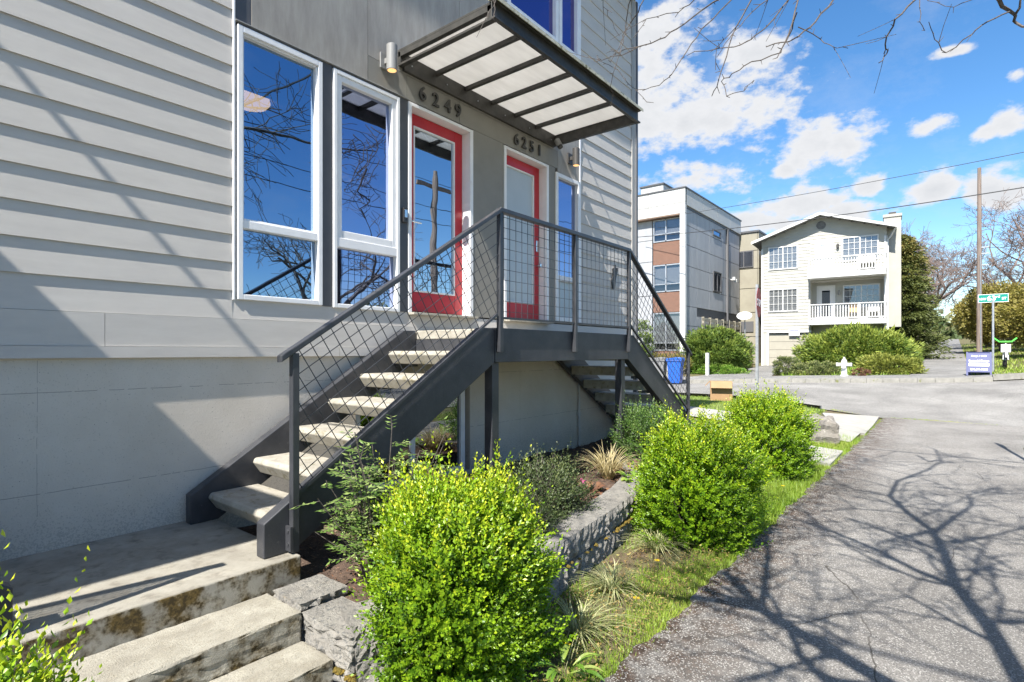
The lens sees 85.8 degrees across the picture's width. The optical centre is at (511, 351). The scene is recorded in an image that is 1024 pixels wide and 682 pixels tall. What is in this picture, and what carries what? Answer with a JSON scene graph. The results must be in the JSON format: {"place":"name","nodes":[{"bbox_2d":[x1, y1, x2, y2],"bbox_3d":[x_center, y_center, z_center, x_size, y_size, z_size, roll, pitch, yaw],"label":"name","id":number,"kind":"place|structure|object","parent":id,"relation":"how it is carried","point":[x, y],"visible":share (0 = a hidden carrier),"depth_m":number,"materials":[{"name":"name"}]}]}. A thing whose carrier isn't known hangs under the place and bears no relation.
{"place":"outdoors","nodes":[
{"label":"outdoors","id":0,"kind":"place"},
{"bbox_2d":[238,436,645,614],"bbox_3d":[0.755,1.403,6.393,2.020,0.100,7.680,0,0,39],"label":"garden bed","id":1,"kind":"object","parent":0,"point":[323,554],"visible":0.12,"depth_m":4.09,"materials":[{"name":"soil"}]},
{"bbox_2d":[289,414,450,583],"bbox_3d":[-0.717,0.908,3.367,0.927,1.029,0.855,0,0,10],"label":"nandina shrub","id":2,"kind":"object","parent":1,"relation":"on","point":[370,520],"visible":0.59,"depth_m":3.32,"materials":[{"name":"green plant"}]},
{"bbox_2d":[397,457,470,485],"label":"brown grass","id":3,"kind":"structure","parent":1,"relation":"on","point":[438,469],"depth_m":5.49,"materials":[{"name":"plant"}]},
{"bbox_2d":[186,207,691,558],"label":"entry staircase","id":4,"kind":"structure","parent":1,"relation":"on","point":[462,359],"depth_m":4.57,"materials":[{"name":"metal"}]},
{"bbox_2d":[518,485,570,538],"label":"creeping shrub","id":5,"kind":"object","parent":1,"relation":"on","point":[546,516],"visible":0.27,"depth_m":4.14,"materials":[{"name":"green plant"}]},
{"bbox_2d":[488,437,605,523],"bbox_3d":[0.212,1.088,4.708,1.027,0.693,1.361,0,0,39],"label":"leaf shrub","id":6,"kind":"object","parent":1,"relation":"on","point":[563,494],"visible":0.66,"depth_m":4.62,"materials":[{"name":"green plant"}]},
{"bbox_2d":[559,479,609,498],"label":"bergenia plant","id":7,"kind":"object","parent":1,"relation":"on","point":[598,483],"visible":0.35,"depth_m":5.42,"materials":[{"name":"pink plant"}]},
{"bbox_2d":[567,439,643,479],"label":"blond grass","id":8,"kind":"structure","parent":1,"relation":"on","point":[607,470],"depth_m":6.11,"materials":[{"name":"beige plant"}]},
{"bbox_2d":[614,460,639,471],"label":"bergenia plant","id":9,"kind":"object","parent":1,"relation":"on","point":[628,464],"visible":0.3,"depth_m":6.34,"materials":[{"name":"brown plant"}]},
{"bbox_2d":[615,471,644,481],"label":"bergenia plant","id":10,"kind":"object","parent":1,"relation":"on","point":[627,478],"visible":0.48,"depth_m":5.91,"materials":[{"name":"green plant"}]},
{"bbox_2d":[603,390,678,465],"bbox_3d":[1.640,0.980,6.763,1.091,1.128,1.138,0,0,-6],"label":"leaf shrub","id":11,"kind":"object","parent":1,"relation":"on","point":[643,422],"visible":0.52,"depth_m":6.67,"materials":[{"name":"green plant"}]},
{"bbox_2d":[433,338,1023,681],"bbox_3d":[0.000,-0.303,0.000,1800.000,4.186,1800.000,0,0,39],"label":"ground","id":12,"kind":"structure","parent":0,"point":[672,558],"depth_m":3.89,"materials":[{"name":"green plant"}]},
{"bbox_2d":[0,529,101,681],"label":"boxwood shrub","id":13,"kind":"object","parent":12,"relation":"on","point":[9,674],"visible":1,"depth_m":1.55,"materials":[{"name":"green plant"}]},
{"bbox_2d":[0,519,300,681],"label":"landing","id":14,"kind":"object","parent":12,"relation":"on","point":[137,584],"visible":0.55,"depth_m":3.00,"materials":[{"name":"concrete"}]},
{"bbox_2d":[49,593,332,681],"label":"concrete steps","id":15,"kind":"structure","parent":12,"relation":"on","point":[256,639],"depth_m":2.66,"materials":[{"name":"grey concrete"}]},
{"bbox_2d":[0,0,637,560],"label":"townhouse","id":16,"kind":"structure","parent":12,"relation":"on","point":[202,224],"depth_m":4.29,"materials":[{"name":"grey wood"}]},
{"bbox_2d":[235,24,322,305],"bbox_3d":[-1.940,-1.473,4.590,0.130,2.135,0.735,0,0,39],"label":"window","id":17,"kind":"structure","parent":16,"relation":"in","point":[279,87],"depth_m":4.57,"materials":[{"name":"blue glass"}]},
{"bbox_2d":[332,68,399,311],"bbox_3d":[-1.406,-1.467,5.257,0.130,2.145,0.755,0,0,39],"label":"window","id":18,"kind":"structure","parent":16,"relation":"in","point":[365,116],"depth_m":5.24,"materials":[{"name":"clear glass"}]},
{"bbox_2d":[380,42,396,72],"bbox_3d":[-1.181,-2.833,5.330,0.164,0.252,0.120,0,0,39],"label":"wall lamp","id":19,"kind":"object","parent":16,"relation":"attached to","point":[388,61],"visible":1,"depth_m":5.28,"materials":[{"name":"grey metal"}]},
{"bbox_2d":[402,207,407,222],"bbox_3d":[-1.078,-1.375,5.559,0.037,0.150,0.055,0,0,39],"label":"doorbell box","id":20,"kind":"object","parent":16,"relation":"attached to","point":[404,215],"visible":1,"depth_m":5.54,"materials":[{"name":"black plastic"}]},
{"bbox_2d":[356,388,464,494],"bbox_3d":[-1.035,0.800,5.764,0.070,1.120,1.500,0,0,39],"label":"basement window","id":21,"kind":"structure","parent":16,"relation":"in","point":[455,412],"depth_m":6.04,"materials":[{"name":"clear glass"}]},
{"bbox_2d":[412,113,461,314],"bbox_3d":[-0.841,-1.471,6.061,0.115,2.091,0.867,0,0,39],"label":"door","id":22,"kind":"structure","parent":16,"relation":"in","point":[436,149],"depth_m":6.10,"materials":[{"name":"red paint"}]},
{"bbox_2d":[419,87,460,116],"bbox_3d":[-0.766,-2.690,5.950,0.020,0.148,0.614,0,0,39],"label":"house number","id":23,"kind":"object","parent":16,"relation":"attached to","point":[447,105],"visible":1,"depth_m":5.91,"materials":[{"name":"metal"}]},
{"bbox_2d":[398,0,642,147],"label":"entry canopy","id":24,"kind":"object","parent":16,"relation":"attached to","point":[514,68],"visible":1,"depth_m":5.94,"materials":[{"name":"metal"}]},
{"bbox_2d":[507,155,541,319],"bbox_3d":[0.120,-1.471,7.251,0.125,2.091,0.857,0,0,39],"label":"door","id":25,"kind":"structure","parent":16,"relation":"in","point":[522,178],"depth_m":7.33,"materials":[{"name":"red paint"}]},
{"bbox_2d":[514,133,540,155],"bbox_3d":[0.202,-2.691,7.159,0.020,0.147,0.552,0,0,39],"label":"house number","id":26,"kind":"object","parent":16,"relation":"attached to","point":[524,144],"visible":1,"depth_m":7.12,"materials":[{"name":"metal"}]},
{"bbox_2d":[504,0,558,42],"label":"window","id":27,"kind":"structure","parent":16,"relation":"in","point":[544,14],"depth_m":7.52,"materials":[{"name":"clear glass"}]},
{"bbox_2d":[555,172,579,322],"bbox_3d":[0.764,-1.470,7.964,0.130,2.080,0.627,0,0,39],"label":"window","id":28,"kind":"structure","parent":16,"relation":"in","point":[567,190],"depth_m":7.97,"materials":[{"name":"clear glass"}]},
{"bbox_2d":[559,0,579,58],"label":"window","id":29,"kind":"structure","parent":16,"relation":"in","point":[569,10],"depth_m":8.07,"materials":[{"name":"blue glass"}]},
{"bbox_2d":[567,147,579,166],"bbox_3d":[0.896,-2.793,7.920,0.164,0.252,0.120,0,0,39],"label":"wall lamp","id":30,"kind":"object","parent":16,"relation":"attached to","point":[573,158],"visible":1,"depth_m":7.87,"materials":[{"name":"grey metal"}]},
{"bbox_2d":[611,265,617,288],"bbox_3d":[1.677,-1.220,9.006,0.020,0.400,0.210,0,0,39],"label":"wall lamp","id":31,"kind":"object","parent":16,"relation":"hanging from","point":[612,278],"visible":0.81,"depth_m":8.96,"materials":[{"name":"black metal"}]},
{"bbox_2d":[273,456,646,681],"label":"retaining wall","id":32,"kind":"structure","parent":12,"relation":"on","point":[325,606],"depth_m":3.19,"materials":[{"name":"stone"}]},
{"bbox_2d":[342,436,578,681],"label":"boxwood shrub","id":33,"kind":"object","parent":12,"relation":"on","point":[482,620],"visible":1,"depth_m":2.69,"materials":[{"name":"green plant"}]},
{"bbox_2d":[529,642,604,681],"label":"weed rosette","id":34,"kind":"object","parent":12,"relation":"on","point":[564,650],"visible":0.91,"depth_m":2.87,"materials":[{"name":"green plant"}]},
{"bbox_2d":[435,525,744,681],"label":"verge leaf litter","id":35,"kind":"object","parent":12,"relation":"on","point":[537,679],"visible":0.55,"depth_m":3.77,"materials":[{"name":"brown plant"}]},
{"bbox_2d":[537,591,652,671],"bbox_3d":[0.407,1.593,3.332,0.930,0.215,0.810,0,0,-16],"label":"striped sedge","id":36,"kind":"object","parent":12,"relation":"on","point":[583,630],"visible":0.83,"depth_m":3.32,"materials":[{"name":"green plant"}]},
{"bbox_2d":[568,558,651,606],"bbox_3d":[0.688,1.602,3.905,0.695,0.197,0.685,0,0,-19],"label":"striped sedge","id":37,"kind":"object","parent":12,"relation":"on","point":[612,585],"visible":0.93,"depth_m":3.93,"materials":[{"name":"green plant"}]},
{"bbox_2d":[638,319,654,357],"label":"cone shrub","id":38,"kind":"object","parent":12,"relation":"on","point":[646,337],"visible":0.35,"depth_m":29.37,"materials":[{"name":"green plant"}]},
{"bbox_2d":[617,527,704,564],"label":"striped sedge","id":39,"kind":"object","parent":12,"relation":"on","point":[658,548],"visible":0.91,"depth_m":4.68,"materials":[{"name":"green plant"}]},
{"bbox_2d":[648,352,692,368],"bbox_3d":[8.185,0.503,28.884,2.741,1.048,1.348,0,0,39],"label":"planting","id":40,"kind":"object","parent":12,"relation":"on","point":[673,356],"visible":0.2,"depth_m":28.48,"materials":[{"name":"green plant"}]},
{"bbox_2d":[638,182,741,372],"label":"modern apartment block","id":41,"kind":"structure","parent":12,"relation":"on","point":[693,278],"depth_m":30.74,"materials":[{"name":"grey"}]},
{"bbox_2d":[653,217,679,242],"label":"window","id":42,"kind":"structure","parent":41,"relation":"in","point":[662,227],"depth_m":30.25,"materials":[{"name":"blue"}]},
{"bbox_2d":[653,263,679,292],"bbox_3d":[8.560,-4.030,30.229,1.660,1.500,0.140,0,0,39],"label":"window","id":43,"kind":"structure","parent":41,"relation":"in","point":[666,278],"depth_m":30.25,"materials":[{"name":"blue"}]},
{"bbox_2d":[653,312,679,350],"bbox_3d":[8.560,-1.090,30.229,1.660,2.080,0.140,0,0,39],"label":"window","id":44,"kind":"structure","parent":41,"relation":"in","point":[675,316],"depth_m":30.29,"materials":[{"name":"grey"}]},
{"bbox_2d":[713,271,721,292],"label":"window","id":45,"kind":"structure","parent":41,"relation":"in","point":[720,291],"depth_m":33.35,"materials":[{"name":"black glass"}]},
{"bbox_2d":[624,398,787,555],"bbox_3d":[1.683,1.064,5.027,1.460,1.309,1.424,0,0,39],"label":"boxwood shrub","id":46,"kind":"object","parent":12,"relation":"on","point":[681,459],"visible":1,"depth_m":4.74,"materials":[{"name":"green plant"}]},
{"bbox_2d":[676,323,755,373],"bbox_3d":[10.614,-0.128,28.904,4.072,2.796,3.361,0,0,15],"label":"juniper hedge","id":47,"kind":"object","parent":12,"relation":"on","point":[700,341],"visible":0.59,"depth_m":28.16,"materials":[{"name":"green plant"}]},
{"bbox_2d":[690,364,752,373],"bbox_3d":[10.383,0.912,27.515,3.248,0.741,1.082,0,0,39],"label":"planting","id":48,"kind":"object","parent":12,"relation":"on","point":[737,370],"visible":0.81,"depth_m":27.36,"materials":[{"name":"green plant"}]},
{"bbox_2d":[638,390,821,408],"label":"kerb","id":49,"kind":"structure","parent":12,"relation":"on","point":[734,396],"depth_m":16.74,"materials":[{"name":"concrete"}]},
{"bbox_2d":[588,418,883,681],"bbox_3d":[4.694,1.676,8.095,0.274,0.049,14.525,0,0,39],"label":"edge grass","id":50,"kind":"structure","parent":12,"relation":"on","point":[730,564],"depth_m":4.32,"materials":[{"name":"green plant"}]},
{"bbox_2d":[737,312,751,333],"bbox_3d":[14.101,-1.475,33.443,0.743,1.948,0.829,0,0,-31],"label":"sign","id":51,"kind":"object","parent":12,"relation":"on","point":[744,316],"visible":0.97,"depth_m":33.54,"materials":[{"name":"white metal"}]},
{"bbox_2d":[477,0,1023,103],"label":"street tree","id":52,"kind":"object","parent":12,"relation":"on","point":[1006,8],"visible":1,"depth_m":5.08,"materials":[{"name":"brown plant"}]},
{"bbox_2d":[738,230,766,362],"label":"beige apartment block","id":53,"kind":"structure","parent":12,"relation":"on","point":[749,265],"depth_m":36.66,"materials":[{"name":"grey paint"}]},
{"bbox_2d":[738,250,753,267],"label":"window","id":54,"kind":"structure","parent":53,"relation":"in","point":[746,258],"depth_m":36.73,"materials":[{"name":"grey glass"}]},
{"bbox_2d":[741,321,753,331],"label":"window","id":55,"kind":"structure","parent":53,"relation":"in","point":[749,326],"depth_m":36.65,"materials":[{"name":"grey"}]},
{"bbox_2d":[675,434,862,537],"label":"tall grass","id":56,"kind":"structure","parent":12,"relation":"on","point":[815,471],"depth_m":7.01,"materials":[{"name":"green plant"}]},
{"bbox_2d":[714,377,825,481],"bbox_3d":[3.495,1.034,7.787,1.565,1.369,1.569,0,0,39],"label":"boxwood shrub","id":57,"kind":"object","parent":12,"relation":"on","point":[783,424],"visible":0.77,"depth_m":7.38,"materials":[{"name":"green plant"}]},
{"bbox_2d":[772,355,801,375],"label":"round shrub","id":58,"kind":"object","parent":12,"relation":"on","point":[780,364],"visible":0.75,"depth_m":24.49,"materials":[{"name":"green plant"}]},
{"bbox_2d":[789,360,840,375],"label":"shrub","id":59,"kind":"object","parent":12,"relation":"on","point":[823,368],"visible":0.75,"depth_m":23.40,"materials":[{"name":"green plant"}]},
{"bbox_2d":[801,413,840,443],"bbox_3d":[5.738,1.526,10.451,0.639,0.650,0.868,0,0,10],"label":"boulder","id":60,"kind":"object","parent":12,"relation":"on","point":[829,428],"visible":0.36,"depth_m":10.06,"materials":[{"name":"stone"}]},
{"bbox_2d":[751,212,901,365],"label":"gable house","id":61,"kind":"structure","parent":12,"relation":"on","point":[814,280],"depth_m":31.64,"materials":[{"name":"white wood"}]},
{"bbox_2d":[768,245,797,270],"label":"window","id":62,"kind":"structure","parent":61,"relation":"in","point":[787,253],"depth_m":32.76,"materials":[{"name":"white paint"}]},
{"bbox_2d":[768,288,797,311],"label":"window","id":63,"kind":"structure","parent":61,"relation":"in","point":[782,289],"depth_m":32.76,"materials":[{"name":"grey paint"}]},
{"bbox_2d":[767,331,811,364],"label":"garage door","id":64,"kind":"structure","parent":61,"relation":"in","point":[777,345],"depth_m":32.97,"materials":[{"name":"paint"}]},
{"bbox_2d":[817,285,834,319],"bbox_3d":[18.399,-2.735,32.294,0.950,2.270,0.080,0,0,35],"label":"door","id":65,"kind":"structure","parent":61,"relation":"in","point":[825,294],"depth_m":32.31,"materials":[{"name":"grey wood"}]},
{"bbox_2d":[842,234,878,261],"bbox_3d":[19.302,-5.735,30.567,1.740,1.370,0.080,0,0,35],"label":"window","id":66,"kind":"structure","parent":61,"relation":"in","point":[854,237],"depth_m":30.53,"materials":[{"name":"white paint"}]},
{"bbox_2d":[843,283,879,307],"bbox_3d":[19.839,-3.165,31.289,1.800,1.330,0.080,0,0,35],"label":"window","id":67,"kind":"structure","parent":61,"relation":"in","point":[855,285],"depth_m":31.26,"materials":[{"name":"grey paint"}]},
{"bbox_2d":[856,255,875,269],"bbox_3d":[19.281,-4.870,30.010,0.900,0.900,0.500,0,0,35],"label":"balcony chair","id":68,"kind":"object","parent":61,"relation":"attached to","point":[867,260],"visible":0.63,"depth_m":30.07,"materials":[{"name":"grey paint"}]},
{"bbox_2d":[867,303,879,317],"bbox_3d":[19.975,-2.260,30.441,0.550,0.900,0.500,0,0,35],"label":"balcony chair","id":69,"kind":"object","parent":61,"relation":"attached to","point":[873,308],"visible":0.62,"depth_m":30.51,"materials":[{"name":"grey paint"}]},
{"bbox_2d":[783,413,878,465],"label":"kerb ramp","id":70,"kind":"structure","parent":12,"relation":"on","point":[861,424],"depth_m":12.30,"materials":[{"name":"concrete"}]},
{"bbox_2d":[682,373,1023,382],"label":"kerb","id":71,"kind":"structure","parent":12,"relation":"on","point":[913,380],"depth_m":20.03,"materials":[{"name":"concrete"}]},
{"bbox_2d":[850,368,871,375],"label":"red leaf plant","id":72,"kind":"object","parent":12,"relation":"on","point":[853,373],"visible":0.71,"depth_m":21.78,"materials":[{"name":"brown plant"}]},
{"bbox_2d":[889,233,962,358],"bbox_3d":[22.549,-2.985,32.019,5.837,7.702,5.500,0,0,39],"label":"conifer tree","id":73,"kind":"object","parent":12,"relation":"on","point":[921,314],"visible":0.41,"depth_m":30.74,"materials":[{"name":"green plant"}]},
{"bbox_2d":[912,308,967,338],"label":"distant trees","id":74,"kind":"object","parent":12,"relation":"on","point":[947,329],"depth_m":77.10,"materials":[{"name":"green plant"}]},
{"bbox_2d":[917,238,976,336],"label":"bare tree","id":75,"kind":"object","parent":12,"relation":"on","point":[942,267],"visible":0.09,"depth_m":58.93,"materials":[{"name":"plant"}]},
{"bbox_2d":[915,234,1020,339],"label":"bare tree","id":76,"kind":"object","parent":12,"relation":"on","point":[956,288],"visible":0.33,"depth_m":43.97,"materials":[{"name":"brown plant"}]},
{"bbox_2d":[947,292,991,347],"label":"leafing tree","id":77,"kind":"object","parent":12,"relation":"on","point":[955,324],"visible":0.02,"depth_m":41.79,"materials":[{"name":"green plant"}]},
{"bbox_2d":[932,187,1023,289],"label":"bare tree","id":78,"kind":"object","parent":12,"relation":"on","point":[992,257],"visible":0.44,"depth_m":44.32,"materials":[{"name":"brown plant"}]},
{"bbox_2d":[976,167,988,351],"bbox_3d":[26.806,-5.146,31.386,0.555,10.707,0.325,0,0,39],"label":"utility pole","id":79,"kind":"object","parent":12,"relation":"on","point":[979,283],"visible":0.8,"depth_m":31.41,"materials":[{"name":"brown wood"}]},
{"bbox_2d":[948,279,1023,351],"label":"leafing tree","id":80,"kind":"object","parent":12,"relation":"on","point":[964,311],"visible":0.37,"depth_m":33.16,"materials":[{"name":"green plant"}]},
{"bbox_2d":[962,342,1023,374],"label":"hill verge grass","id":81,"kind":"structure","parent":12,"relation":"on","point":[1011,370],"depth_m":24.50,"materials":[{"name":"green plant"}]},
{"bbox_2d":[963,190,1023,288],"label":"bare tree","id":82,"kind":"object","parent":12,"relation":"on","point":[1018,229],"visible":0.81,"depth_m":35.43,"materials":[{"name":"brown plant"}]},
{"bbox_2d":[978,293,1008,371],"bbox_3d":[17.575,-0.683,20.131,0.840,2.834,0.065,0,0,39],"label":"street sign","id":83,"kind":"object","parent":12,"relation":"on","point":[992,298],"visible":1,"depth_m":20.11,"materials":[{"name":"teal metal"}]},
{"bbox_2d":[994,337,1016,367],"bbox_3d":[19.181,0.062,21.446,0.702,1.212,1.854,0,0,39],"label":"electric bike","id":84,"kind":"object","parent":12,"relation":"on","point":[1005,349],"visible":0.99,"depth_m":21.04,"materials":[{"name":"white metal"}]},
{"bbox_2d":[991,283,1023,347],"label":"leafing tree","id":85,"kind":"object","parent":12,"relation":"on","point":[1010,313],"visible":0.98,"depth_m":26.20,"materials":[{"name":"yellow plant"}]},
{"bbox_2d":[644,395,825,414],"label":"verge","id":86,"kind":"structure","parent":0,"point":[699,403],"depth_m":14.58,"materials":[{"name":"green plant"}]},
{"bbox_2d":[705,381,731,400],"bbox_3d":[5.840,1.105,15.580,0.715,0.550,0.545,0,0,19],"label":"cardboard box","id":87,"kind":"object","parent":86,"relation":"on","point":[720,390],"visible":0.8,"depth_m":15.42,"materials":[{"name":"brown cardboard"}]},
{"bbox_2d":[756,284,760,396],"bbox_3d":[6.393,-0.150,14.357,0.081,3.200,0.750,0,0,32],"label":"stop sign","id":88,"kind":"object","parent":86,"relation":"on","point":[758,303],"visible":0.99,"depth_m":14.34,"materials":[{"name":"grey"}]},
{"bbox_2d":[683,365,787,378],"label":"driveway","id":89,"kind":"structure","parent":0,"point":[766,370],"depth_m":26.09,"materials":[{"name":"grey concrete"}]},
{"bbox_2d":[705,353,708,374],"bbox_3d":[9.555,0.614,26.946,0.140,1.100,0.140,0,0,39],"label":"white bollard","id":90,"kind":"object","parent":89,"relation":"on","point":[706,363],"visible":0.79,"depth_m":26.89,"materials":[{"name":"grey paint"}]},
{"bbox_2d":[638,403,859,440],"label":"pavement","id":91,"kind":"structure","parent":0,"point":[695,410],"depth_m":12.27,"materials":[{"name":"concrete"}]},
{"bbox_2d":[600,418,1023,681],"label":"footpath","id":92,"kind":"structure","parent":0,"point":[893,551],"depth_m":4.02,"materials":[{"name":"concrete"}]},
{"bbox_2d":[635,0,1023,319],"label":"sky","id":93,"kind":"structure","parent":0,"point":[803,125],"materials":[{"name":"blue"}]},
{"bbox_2d":[639,380,1023,426],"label":"cross street","id":94,"kind":"structure","parent":0,"point":[996,403],"depth_m":16.26,"materials":[{"name":"grey asphalt"}]},
{"bbox_2d":[650,357,666,380],"bbox_3d":[6.396,0.821,24.090,0.733,1.157,0.600,0,0,31],"label":"wheelie bin","id":95,"kind":"object","parent":94,"relation":"on","point":[660,363],"visible":0.27,"depth_m":23.81,"materials":[{"name":"grey plastic"}]},
{"bbox_2d":[665,357,684,383],"bbox_3d":[7.004,0.818,23.730,0.733,1.157,0.600,0,0,31],"label":"wheelie bin","id":96,"kind":"object","parent":94,"relation":"on","point":[675,371],"visible":0.69,"depth_m":23.50,"materials":[{"name":"blue plastic"}]},
{"bbox_2d":[642,187,1023,236],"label":"overhead cable","id":97,"kind":"object","parent":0,"point":[845,214],"visible":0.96,"depth_m":21.87,"materials":[{"name":"grey plastic"}]},
{"bbox_2d":[645,152,1023,219],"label":"overhead cable","id":98,"kind":"object","parent":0,"point":[850,185],"visible":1,"depth_m":21.90,"materials":[{"name":"grey plastic"}]},
{"bbox_2d":[667,372,1012,378],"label":"kerb walk","id":99,"kind":"structure","parent":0,"point":[935,376],"depth_m":21.01,"materials":[{"name":"concrete"}]},
{"bbox_2d":[836,357,851,375],"bbox_3d":[13.267,0.603,22.015,0.540,0.760,0.350,0,0,39],"label":"fire hydrant","id":100,"kind":"object","parent":99,"relation":"on","point":[843,364],"visible":0.99,"depth_m":21.95,"materials":[{"name":"white metal"}]},
{"bbox_2d":[966,352,991,374],"bbox_3d":[16.294,0.425,19.236,0.680,0.820,0.460,0,0,39],"label":"sidewalk sign","id":101,"kind":"object","parent":99,"relation":"on","point":[978,362],"visible":1,"depth_m":19.16,"materials":[{"name":"blue"}]},
{"bbox_2d":[779,354,926,375],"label":"lawn","id":102,"kind":"structure","parent":0,"point":[835,374],"depth_m":23.64,"materials":[{"name":"green plant"}]},
{"bbox_2d":[790,321,926,367],"bbox_3d":[17.313,-0.251,27.840,5.966,2.654,4.314,0,0,39],"label":"spreading juniper","id":103,"kind":"object","parent":102,"relation":"on","point":[830,344],"visible":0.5,"depth_m":27.04,"materials":[{"name":"green plant"}]},
{"bbox_2d":[846,335,922,359],"bbox_3d":[18.663,-0.011,28.020,3.653,2.069,4.014,0,0,39],"label":"spreading juniper","id":104,"kind":"object","parent":102,"relation":"on","point":[911,338],"visible":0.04,"depth_m":27.32,"materials":[{"name":"green plant"}]},
{"bbox_2d":[853,351,929,374],"bbox_3d":[15.250,0.544,22.213,2.612,1.165,1.929,0,0,39],"label":"golden juniper","id":105,"kind":"object","parent":102,"relation":"on","point":[888,363],"visible":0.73,"depth_m":21.77,"materials":[{"name":"plant"}]},
{"bbox_2d":[901,219,966,297],"bbox_3d":[27.367,-5.399,42.084,11.312,11.018,10.847,0,0,17],"label":"bare tree","id":106,"kind":"object","parent":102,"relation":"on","point":[935,273],"visible":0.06,"depth_m":38.58,"materials":[{"name":"brown plant"}]},
{"bbox_2d":[910,339,965,374],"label":"uphill footpath","id":107,"kind":"structure","parent":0,"point":[956,365],"depth_m":27.09,"materials":[{"name":"grey concrete"}]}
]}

